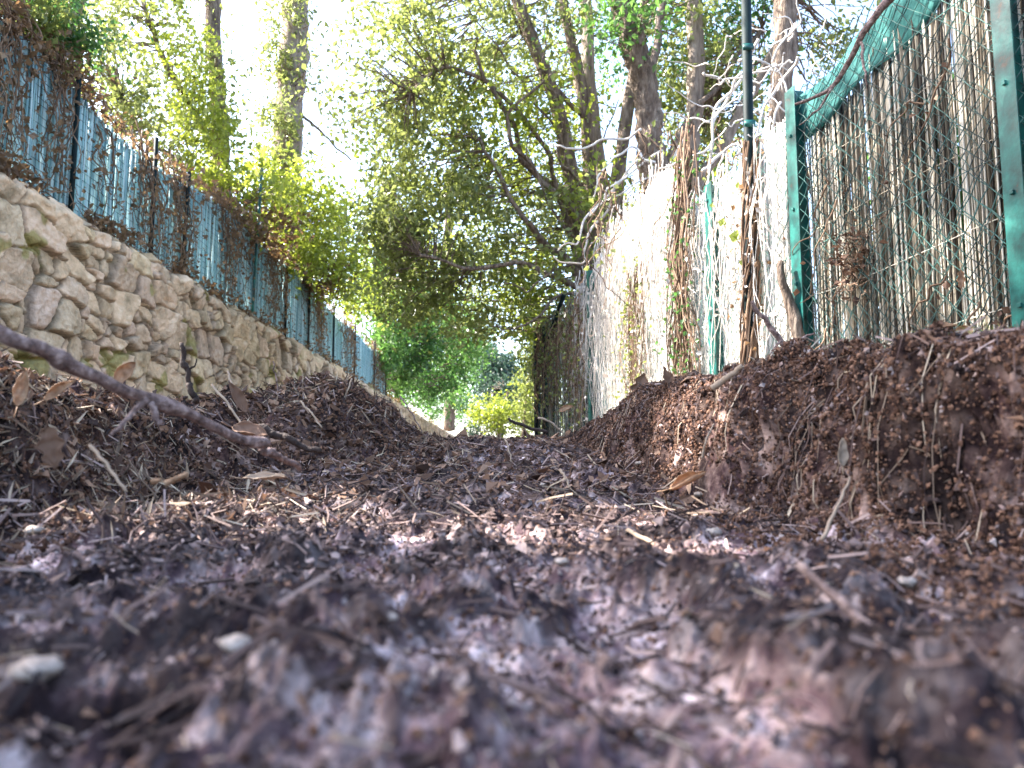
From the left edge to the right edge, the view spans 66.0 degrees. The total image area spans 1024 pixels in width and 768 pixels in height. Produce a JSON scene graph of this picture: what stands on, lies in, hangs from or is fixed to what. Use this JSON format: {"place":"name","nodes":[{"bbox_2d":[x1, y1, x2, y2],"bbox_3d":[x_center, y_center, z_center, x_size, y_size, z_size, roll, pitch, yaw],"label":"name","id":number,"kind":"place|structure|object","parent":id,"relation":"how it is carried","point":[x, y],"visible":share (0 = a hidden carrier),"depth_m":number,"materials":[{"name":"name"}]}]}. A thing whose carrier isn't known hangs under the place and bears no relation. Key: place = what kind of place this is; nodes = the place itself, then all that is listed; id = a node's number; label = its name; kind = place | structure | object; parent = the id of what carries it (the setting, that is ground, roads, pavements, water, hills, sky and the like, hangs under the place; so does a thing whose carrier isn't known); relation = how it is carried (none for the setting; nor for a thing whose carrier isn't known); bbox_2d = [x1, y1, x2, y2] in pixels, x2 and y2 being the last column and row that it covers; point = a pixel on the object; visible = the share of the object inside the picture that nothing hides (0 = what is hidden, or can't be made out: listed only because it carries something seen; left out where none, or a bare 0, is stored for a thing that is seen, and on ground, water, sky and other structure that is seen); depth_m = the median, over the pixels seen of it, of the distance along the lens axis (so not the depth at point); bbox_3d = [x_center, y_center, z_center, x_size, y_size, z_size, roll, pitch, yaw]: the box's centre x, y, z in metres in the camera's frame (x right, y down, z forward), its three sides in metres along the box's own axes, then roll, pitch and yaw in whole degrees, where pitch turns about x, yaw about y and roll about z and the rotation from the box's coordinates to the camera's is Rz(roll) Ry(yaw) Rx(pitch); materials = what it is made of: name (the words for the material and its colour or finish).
{"place":"outdoors","nodes":[
{"label":"outdoors","id":0,"kind":"place"},
{"bbox_2d":[0,316,1023,767],"bbox_3d":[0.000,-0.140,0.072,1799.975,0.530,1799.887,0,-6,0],"label":"ground","id":1,"kind":"structure","parent":0,"point":[56,703],"depth_m":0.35,"materials":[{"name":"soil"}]},
{"bbox_2d":[12,369,28,417],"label":"fallen leaf","id":2,"kind":"object","parent":1,"relation":"on","point":[20,389],"visible":1,"depth_m":0.82,"materials":[{"name":"brown plant"}]},
{"bbox_2d":[23,525,44,534],"bbox_3d":[-0.436,0.134,0.720,0.019,0.009,0.014,0,-6,0],"label":"pebble","id":3,"kind":"object","parent":1,"relation":"on","point":[36,529],"visible":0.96,"depth_m":0.72,"materials":[{"name":"white stone"}]},
{"bbox_2d":[7,655,64,681],"bbox_3d":[-0.162,0.097,0.268,0.017,0.008,0.013,0,-6,0],"label":"pebble","id":4,"kind":"object","parent":1,"relation":"on","point":[50,666],"visible":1,"depth_m":0.26,"materials":[{"name":"white stone"}]},
{"bbox_2d":[34,380,74,404],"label":"fallen leaf","id":5,"kind":"object","parent":1,"relation":"on","point":[55,390],"visible":1,"depth_m":0.84,"materials":[{"name":"brown plant"}]},
{"bbox_2d":[0,0,153,118],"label":"broadleaf tree","id":6,"kind":"object","parent":1,"relation":"on","point":[60,20],"visible":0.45,"depth_m":4.99,"materials":[{"name":"green plant"}]},
{"bbox_2d":[88,444,127,492],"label":"twig","id":7,"kind":"object","parent":1,"relation":"on","point":[102,459],"visible":1,"depth_m":0.65,"materials":[{"name":"wood"}]},
{"bbox_2d":[114,362,135,382],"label":"fallen leaf","id":8,"kind":"object","parent":1,"relation":"on","point":[123,372],"visible":0.87,"depth_m":0.99,"materials":[{"name":"brown plant"}]},
{"bbox_2d":[0,324,270,469],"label":"fallen branch","id":9,"kind":"object","parent":1,"relation":"on","point":[61,360],"depth_m":0.62,"materials":[{"name":"wood"}]},
{"bbox_2d":[150,478,160,484],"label":"twig","id":10,"kind":"object","parent":1,"relation":"on","point":[154,481],"visible":1,"depth_m":0.66,"materials":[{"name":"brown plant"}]},
{"bbox_2d":[71,0,275,200],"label":"broadleaf tree","id":11,"kind":"object","parent":1,"relation":"on","point":[215,129],"visible":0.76,"depth_m":8.14,"materials":[{"name":"green plant"}]},
{"bbox_2d":[164,472,188,485],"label":"twig","id":12,"kind":"object","parent":1,"relation":"on","point":[172,480],"visible":1,"depth_m":0.65,"materials":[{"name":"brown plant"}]},
{"bbox_2d":[179,342,199,403],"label":"twig","id":13,"kind":"object","parent":1,"relation":"on","point":[193,395],"visible":1,"depth_m":1.16,"materials":[{"name":"grey wood"}]},
{"bbox_2d":[211,384,240,421],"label":"stalk","id":14,"kind":"object","parent":1,"relation":"on","point":[224,399],"visible":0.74,"depth_m":1.24,"materials":[{"name":"plant"}]},
{"bbox_2d":[0,165,454,436],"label":"stone wall","id":15,"kind":"structure","parent":1,"relation":"on","point":[89,295],"depth_m":5.33,"materials":[{"name":"beige stone"}]},
{"bbox_2d":[0,5,386,395],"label":"screen fence","id":16,"kind":"object","parent":15,"relation":"on","point":[127,159],"visible":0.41,"depth_m":5.99,"materials":[{"name":"metal"}]},
{"bbox_2d":[0,0,65,188],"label":"climbing vine","id":17,"kind":"object","parent":16,"relation":"attached to","point":[13,81],"visible":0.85,"depth_m":4.39,"materials":[{"name":"brown plant"}]},
{"bbox_2d":[17,40,94,237],"bbox_3d":[-2.776,-1.533,4.803,0.316,1.286,0.657,1,-6,-8],"label":"climbing vine","id":18,"kind":"object","parent":16,"relation":"attached to","point":[67,109],"visible":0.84,"depth_m":4.84,"materials":[{"name":"brown plant"}]},
{"bbox_2d":[82,105,134,240],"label":"climbing vine","id":19,"kind":"object","parent":16,"relation":"attached to","point":[103,169],"visible":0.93,"depth_m":5.38,"materials":[{"name":"brown plant"}]},
{"bbox_2d":[122,116,184,272],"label":"climbing vine","id":20,"kind":"object","parent":16,"relation":"attached to","point":[146,163],"visible":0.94,"depth_m":6.03,"materials":[{"name":"brown plant"}]},
{"bbox_2d":[162,142,210,278],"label":"climbing vine","id":21,"kind":"object","parent":16,"relation":"attached to","point":[178,194],"visible":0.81,"depth_m":6.60,"materials":[{"name":"brown plant"}]},
{"bbox_2d":[204,181,260,311],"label":"climbing vine","id":22,"kind":"object","parent":16,"relation":"attached to","point":[231,253],"visible":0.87,"depth_m":7.76,"materials":[{"name":"brown plant"}]},
{"bbox_2d":[258,231,298,338],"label":"climbing vine","id":23,"kind":"object","parent":16,"relation":"attached to","point":[271,269],"visible":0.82,"depth_m":9.18,"materials":[{"name":"brown plant"}]},
{"bbox_2d":[301,286,332,360],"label":"climbing vine","id":24,"kind":"object","parent":16,"relation":"attached to","point":[318,309],"visible":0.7,"depth_m":11.27,"materials":[{"name":"brown plant"}]},
{"bbox_2d":[337,304,360,377],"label":"climbing vine","id":25,"kind":"object","parent":16,"relation":"attached to","point":[350,340],"visible":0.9,"depth_m":13.46,"materials":[{"name":"brown plant"}]},
{"bbox_2d":[371,339,388,393],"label":"climbing vine","id":26,"kind":"object","parent":16,"relation":"attached to","point":[378,368],"visible":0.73,"depth_m":16.24,"materials":[{"name":"brown plant"}]},
{"bbox_2d":[0,0,438,425],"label":"creeper","id":27,"kind":"object","parent":15,"relation":"on","point":[19,7],"visible":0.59,"depth_m":5.55,"materials":[{"name":"brown plant"}]},
{"bbox_2d":[227,371,232,383],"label":"stalk","id":28,"kind":"object","parent":1,"relation":"on","point":[229,376],"visible":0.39,"depth_m":1.40,"materials":[{"name":"plant"}]},
{"bbox_2d":[217,634,250,653],"bbox_3d":[-0.102,0.096,0.291,0.013,0.007,0.011,0,-6,0],"label":"pebble","id":29,"kind":"object","parent":1,"relation":"on","point":[232,643],"visible":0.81,"depth_m":0.29,"materials":[{"name":"white stone"}]},
{"bbox_2d":[229,382,251,420],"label":"fallen leaf","id":30,"kind":"object","parent":1,"relation":"on","point":[239,398],"visible":1,"depth_m":1.30,"materials":[{"name":"brown plant"}]},
{"bbox_2d":[221,420,267,435],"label":"fallen leaf","id":31,"kind":"object","parent":1,"relation":"on","point":[245,427],"visible":1,"depth_m":1.10,"materials":[{"name":"brown plant"}]},
{"bbox_2d":[229,471,286,479],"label":"fallen leaf","id":32,"kind":"object","parent":1,"relation":"on","point":[265,475],"visible":1,"depth_m":0.94,"materials":[{"name":"plant"}]},
{"bbox_2d":[273,361,278,391],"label":"twig","id":33,"kind":"object","parent":1,"relation":"on","point":[275,377],"visible":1,"depth_m":1.61,"materials":[{"name":"grey wood"}]},
{"bbox_2d":[258,448,301,470],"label":"twig","id":34,"kind":"object","parent":1,"relation":"on","point":[273,453],"visible":0.98,"depth_m":0.83,"materials":[{"name":"wood"}]},
{"bbox_2d":[163,123,405,331],"bbox_3d":[-2.554,-1.557,10.348,2.055,2.964,6.541,-1,-6,10],"label":"laurel bush","id":35,"kind":"object","parent":1,"relation":"on","point":[310,254],"visible":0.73,"depth_m":9.63,"materials":[{"name":"green plant"}]},
{"bbox_2d":[228,0,350,266],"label":"broadleaf tree","id":36,"kind":"object","parent":1,"relation":"on","point":[286,103],"visible":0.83,"depth_m":10.76,"materials":[{"name":"green plant"}]},
{"bbox_2d":[258,423,321,453],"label":"twig","id":37,"kind":"object","parent":1,"relation":"on","point":[274,434],"visible":0.91,"depth_m":1.14,"materials":[{"name":"brown wood"}]},
{"bbox_2d":[299,400,321,427],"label":"stalk","id":38,"kind":"object","parent":1,"relation":"on","point":[304,406],"visible":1,"depth_m":1.58,"materials":[{"name":"plant"}]},
{"bbox_2d":[332,673,381,693],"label":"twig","id":39,"kind":"object","parent":1,"relation":"on","point":[345,686],"visible":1,"depth_m":0.25,"materials":[{"name":"wood"}]},
{"bbox_2d":[379,612,396,621],"bbox_3d":[-0.051,0.095,0.321,0.008,0.004,0.006,0,-6,0],"label":"pebble","id":40,"kind":"object","parent":1,"relation":"on","point":[392,617],"visible":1,"depth_m":0.32,"materials":[{"name":"white stone"}]},
{"bbox_2d":[399,395,421,431],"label":"stalk","id":41,"kind":"object","parent":1,"relation":"on","point":[402,399],"visible":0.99,"depth_m":2.08,"materials":[{"name":"beige plant"}]},
{"bbox_2d":[331,181,508,431],"bbox_3d":[-2.541,-3.932,32.685,4.293,12.465,35.445,0,-6,-2],"label":"evergreen hedge","id":42,"kind":"object","parent":1,"relation":"on","point":[415,372],"visible":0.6,"depth_m":19.79,"materials":[{"name":"green plant"}]},
{"bbox_2d":[282,0,649,387],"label":"broadleaf tree","id":43,"kind":"object","parent":1,"relation":"on","point":[465,193],"visible":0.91,"depth_m":7.33,"materials":[{"name":"green plant"}]},
{"bbox_2d":[474,488,485,493],"bbox_3d":[-0.042,0.140,1.031,0.016,0.007,0.012,0,-6,0],"label":"pebble","id":44,"kind":"object","parent":1,"relation":"on","point":[476,491],"visible":0.89,"depth_m":1.03,"materials":[{"name":"grey stone"}]},
{"bbox_2d":[449,332,532,437],"bbox_3d":[-0.469,0.119,30.798,4.082,5.187,4.973,1,-6,-11],"label":"bluish tree","id":45,"kind":"object","parent":1,"relation":"on","point":[504,363],"visible":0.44,"depth_m":29.46,"materials":[{"name":"green plant"}]},
{"bbox_2d":[446,310,550,438],"bbox_3d":[-0.339,-0.041,24.178,3.537,4.486,6.674,1,-6,-11],"label":"broadleaf tree","id":46,"kind":"object","parent":1,"relation":"on","point":[494,415],"visible":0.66,"depth_m":23.66,"materials":[{"name":"green plant"}]},
{"bbox_2d":[504,437,512,461],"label":"stalk","id":47,"kind":"object","parent":1,"relation":"on","point":[505,440],"visible":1,"depth_m":1.67,"materials":[{"name":"plant"}]},
{"bbox_2d":[507,417,548,433],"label":"twig","id":48,"kind":"object","parent":1,"relation":"on","point":[528,427],"visible":1,"depth_m":2.45,"materials":[{"name":"wood"}]},
{"bbox_2d":[360,122,742,433],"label":"distant woods","id":49,"kind":"object","parent":1,"relation":"on","point":[529,391],"visible":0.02,"depth_m":21.52,"materials":[{"name":"green plant"}]},
{"bbox_2d":[538,417,564,436],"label":"twig","id":50,"kind":"object","parent":1,"relation":"on","point":[549,421],"visible":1,"depth_m":2.40,"materials":[{"name":"wood"}]},
{"bbox_2d":[554,558,569,564],"bbox_3d":[0.035,0.124,0.550,0.011,0.005,0.008,0,-6,0],"label":"pebble","id":51,"kind":"object","parent":1,"relation":"on","point":[561,561],"visible":1,"depth_m":0.55,"materials":[{"name":"white stone"}]},
{"bbox_2d":[559,469,569,487],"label":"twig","id":52,"kind":"object","parent":1,"relation":"on","point":[563,474],"visible":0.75,"depth_m":1.17,"materials":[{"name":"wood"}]},
{"bbox_2d":[557,405,572,411],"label":"fallen leaf","id":53,"kind":"object","parent":1,"relation":"on","point":[564,408],"visible":1,"depth_m":2.51,"materials":[{"name":"brown plant"}]},
{"bbox_2d":[630,373,647,391],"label":"fallen leaf","id":54,"kind":"object","parent":1,"relation":"on","point":[642,379],"visible":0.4,"depth_m":1.76,"materials":[{"name":"brown plant"}]},
{"bbox_2d":[626,528,687,550],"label":"twig","id":55,"kind":"object","parent":1,"relation":"on","point":[638,536],"visible":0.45,"depth_m":0.74,"materials":[{"name":"wood"}]},
{"bbox_2d":[663,366,673,387],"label":"fallen leaf","id":56,"kind":"object","parent":1,"relation":"on","point":[668,376],"visible":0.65,"depth_m":1.51,"materials":[{"name":"brown plant"}]},
{"bbox_2d":[531,0,816,329],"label":"broadleaf tree","id":57,"kind":"object","parent":1,"relation":"on","point":[642,61],"visible":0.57,"depth_m":7.16,"materials":[{"name":"green plant"}]},
{"bbox_2d":[576,111,783,327],"bbox_3d":[1.290,-1.248,5.531,1.618,2.061,2.226,-1,-6,7],"label":"climbing vine","id":58,"kind":"object","parent":57,"relation":"attached to","point":[613,196],"visible":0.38,"depth_m":5.00,"materials":[{"name":"brown plant"}]},
{"bbox_2d":[547,38,799,265],"bbox_3d":[1.142,-1.490,5.522,1.092,1.240,1.896,3,-7,-24],"label":"dead vine","id":59,"kind":"object","parent":58,"relation":"attached to","point":[727,98],"visible":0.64,"depth_m":6.08,"materials":[{"name":"brown plant"}]},
{"bbox_2d":[659,0,842,153],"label":"dead vine","id":60,"kind":"object","parent":59,"relation":"attached to","point":[795,26],"visible":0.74,"depth_m":4.26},
{"bbox_2d":[658,471,705,491],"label":"fallen leaf","id":61,"kind":"object","parent":1,"relation":"on","point":[686,478],"visible":1,"depth_m":0.94,"materials":[{"name":"brown plant"}]},
{"bbox_2d":[694,492,702,496],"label":"pebble","id":62,"kind":"object","parent":1,"relation":"on","point":[696,494],"visible":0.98,"depth_m":1.06,"materials":[{"name":"grey stone"}]},
{"bbox_2d":[637,0,773,359],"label":"broadleaf tree","id":63,"kind":"object","parent":1,"relation":"on","point":[695,80],"visible":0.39,"depth_m":7.20,"materials":[{"name":"brown plant"}]},
{"bbox_2d":[701,423,713,457],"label":"twig","id":64,"kind":"object","parent":1,"relation":"on","point":[704,445],"visible":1,"depth_m":1.00,"materials":[{"name":"wood"}]},
{"bbox_2d":[705,527,721,535],"bbox_3d":[0.198,0.145,0.772,0.017,0.009,0.013,0,-6,0],"label":"pebble","id":65,"kind":"object","parent":1,"relation":"on","point":[716,531],"visible":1,"depth_m":0.77,"materials":[{"name":"white stone"}]},
{"bbox_2d":[710,364,742,390],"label":"twig","id":66,"kind":"object","parent":1,"relation":"on","point":[717,384],"visible":1,"depth_m":0.97,"materials":[{"name":"wood"}]},
{"bbox_2d":[741,0,755,363],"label":"metal pole","id":67,"kind":"object","parent":1,"relation":"on","point":[747,67],"visible":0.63,"depth_m":3.73,"materials":[{"name":"metal"}]},
{"bbox_2d":[724,136,772,364],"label":"climbing vine","id":68,"kind":"object","parent":67,"relation":"attached to","point":[753,351],"visible":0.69,"depth_m":3.63,"materials":[{"name":"brown plant"}]},
{"bbox_2d":[533,0,1023,436],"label":"chain link fence","id":69,"kind":"object","parent":1,"relation":"on","point":[910,39],"visible":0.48,"depth_m":2.80,"materials":[{"name":"metal"}]},
{"bbox_2d":[523,286,588,436],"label":"climbing vine","id":70,"kind":"object","parent":69,"relation":"attached to","point":[560,326],"visible":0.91,"depth_m":6.99,"materials":[{"name":"brown plant"}]},
{"bbox_2d":[603,249,651,398],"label":"climbing vine","id":71,"kind":"object","parent":69,"relation":"attached to","point":[632,355],"visible":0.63,"depth_m":5.16,"materials":[{"name":"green plant"}]},
{"bbox_2d":[570,100,788,425],"bbox_3d":[0.837,-0.522,5.093,0.241,1.800,3.474,1,-6,-11],"label":"screen","id":72,"kind":"object","parent":69,"relation":"attached to","point":[600,287],"visible":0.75,"depth_m":4.80,"materials":[{"name":"beige wicker"}]},
{"bbox_2d":[652,113,707,376],"bbox_3d":[0.967,-0.623,4.369,0.271,1.850,0.553,1,-6,-10],"label":"climbing vine","id":73,"kind":"object","parent":69,"relation":"attached to","point":[677,270],"visible":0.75,"depth_m":4.39,"materials":[{"name":"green plant"}]},
{"bbox_2d":[718,218,725,226],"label":"ivy leaf","id":74,"kind":"object","parent":69,"relation":"attached to","point":[721,222],"visible":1,"depth_m":3.93,"materials":[{"name":"plant"}]},
{"bbox_2d":[729,229,740,242],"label":"ivy leaf","id":75,"kind":"object","parent":69,"relation":"attached to","point":[734,236],"visible":0.92,"depth_m":3.78,"materials":[{"name":"green plant"}]},
{"bbox_2d":[793,214,890,305],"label":"dead vine","id":76,"kind":"object","parent":69,"relation":"attached to","point":[845,272],"visible":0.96,"depth_m":2.91,"materials":[{"name":"brown plant"}]},
{"bbox_2d":[794,0,894,124],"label":"fallen branch","id":77,"kind":"object","parent":69,"relation":"attached to","point":[883,5],"visible":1,"depth_m":2.38,"materials":[{"name":"brown wood"}]},
{"bbox_2d":[782,38,1011,349],"bbox_3d":[1.350,-0.413,2.487,0.154,1.325,1.876,1,-6,-12],"label":"climbing vine","id":78,"kind":"object","parent":69,"relation":"attached to","point":[946,285],"visible":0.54,"depth_m":2.60,"materials":[{"name":"brown plant"}]},
{"bbox_2d":[956,270,965,293],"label":"fallen leaf","id":79,"kind":"object","parent":69,"relation":"attached to","point":[960,279],"visible":1,"depth_m":1.94,"materials":[{"name":"brown plant"}]},
{"bbox_2d":[751,300,815,350],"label":"twig","id":80,"kind":"object","parent":1,"relation":"on","point":[773,331],"visible":0.64,"depth_m":1.47,"materials":[{"name":"brown wood"}]},
{"bbox_2d":[777,260,808,345],"bbox_3d":[1.169,-0.263,3.238,0.074,0.522,0.152,5,-8,-40],"label":"dead log","id":81,"kind":"object","parent":1,"relation":"on","point":[794,317],"visible":0.64,"depth_m":3.26,"materials":[{"name":"brown wood"}]},
{"bbox_2d":[756,0,882,343],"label":"broadleaf tree","id":82,"kind":"object","parent":1,"relation":"on","point":[791,49],"visible":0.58,"depth_m":6.59,"materials":[{"name":"brown plant"}]},
{"bbox_2d":[820,476,850,540],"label":"twig","id":83,"kind":"object","parent":1,"relation":"on","point":[826,531],"visible":1,"depth_m":0.67,"materials":[{"name":"wood"}]},
{"bbox_2d":[837,438,848,474],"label":"fallen leaf","id":84,"kind":"object","parent":1,"relation":"on","point":[843,455],"visible":1,"depth_m":0.78,"materials":[{"name":"plant"}]},
{"bbox_2d":[846,630,860,634],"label":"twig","id":85,"kind":"object","parent":1,"relation":"on","point":[857,632],"visible":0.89,"depth_m":0.29,"materials":[{"name":"brown wood"}]},
{"bbox_2d":[796,561,915,647],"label":"twig","id":86,"kind":"object","parent":1,"relation":"on","point":[835,596],"visible":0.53,"depth_m":0.35,"materials":[{"name":"wood"}]},
{"bbox_2d":[807,72,995,337],"bbox_3d":[1.963,-0.589,2.345,1.235,1.776,3.643,1,-6,-6],"label":"evergreen hedge","id":87,"kind":"object","parent":1,"relation":"on","point":[939,182],"visible":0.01,"depth_m":2.98,"materials":[{"name":"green plant"}]},
{"bbox_2d":[896,576,916,587],"bbox_3d":[0.235,0.118,0.471,0.013,0.007,0.010,0,-6,0],"label":"pebble","id":88,"kind":"object","parent":1,"relation":"on","point":[907,582],"visible":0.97,"depth_m":0.47,"materials":[{"name":"white stone"}]},
{"bbox_2d":[924,322,956,327],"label":"fallen leaf","id":89,"kind":"object","parent":1,"relation":"on","point":[947,324],"visible":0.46,"depth_m":1.42,"materials":[{"name":"brown plant"}]},
{"bbox_2d":[903,318,1009,333],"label":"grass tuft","id":90,"kind":"object","parent":1,"relation":"on","point":[972,328],"visible":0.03,"depth_m":1.57,"materials":[{"name":"beige plant"}]},
{"bbox_2d":[953,325,972,338],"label":"fallen leaf","id":91,"kind":"object","parent":1,"relation":"on","point":[961,328],"visible":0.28,"depth_m":1.62,"materials":[{"name":"brown plant"}]},
{"bbox_2d":[83,0,960,438],"label":"sky","id":92,"kind":"structure","parent":0,"point":[244,12],"materials":[{"name":"white"}]}
]}

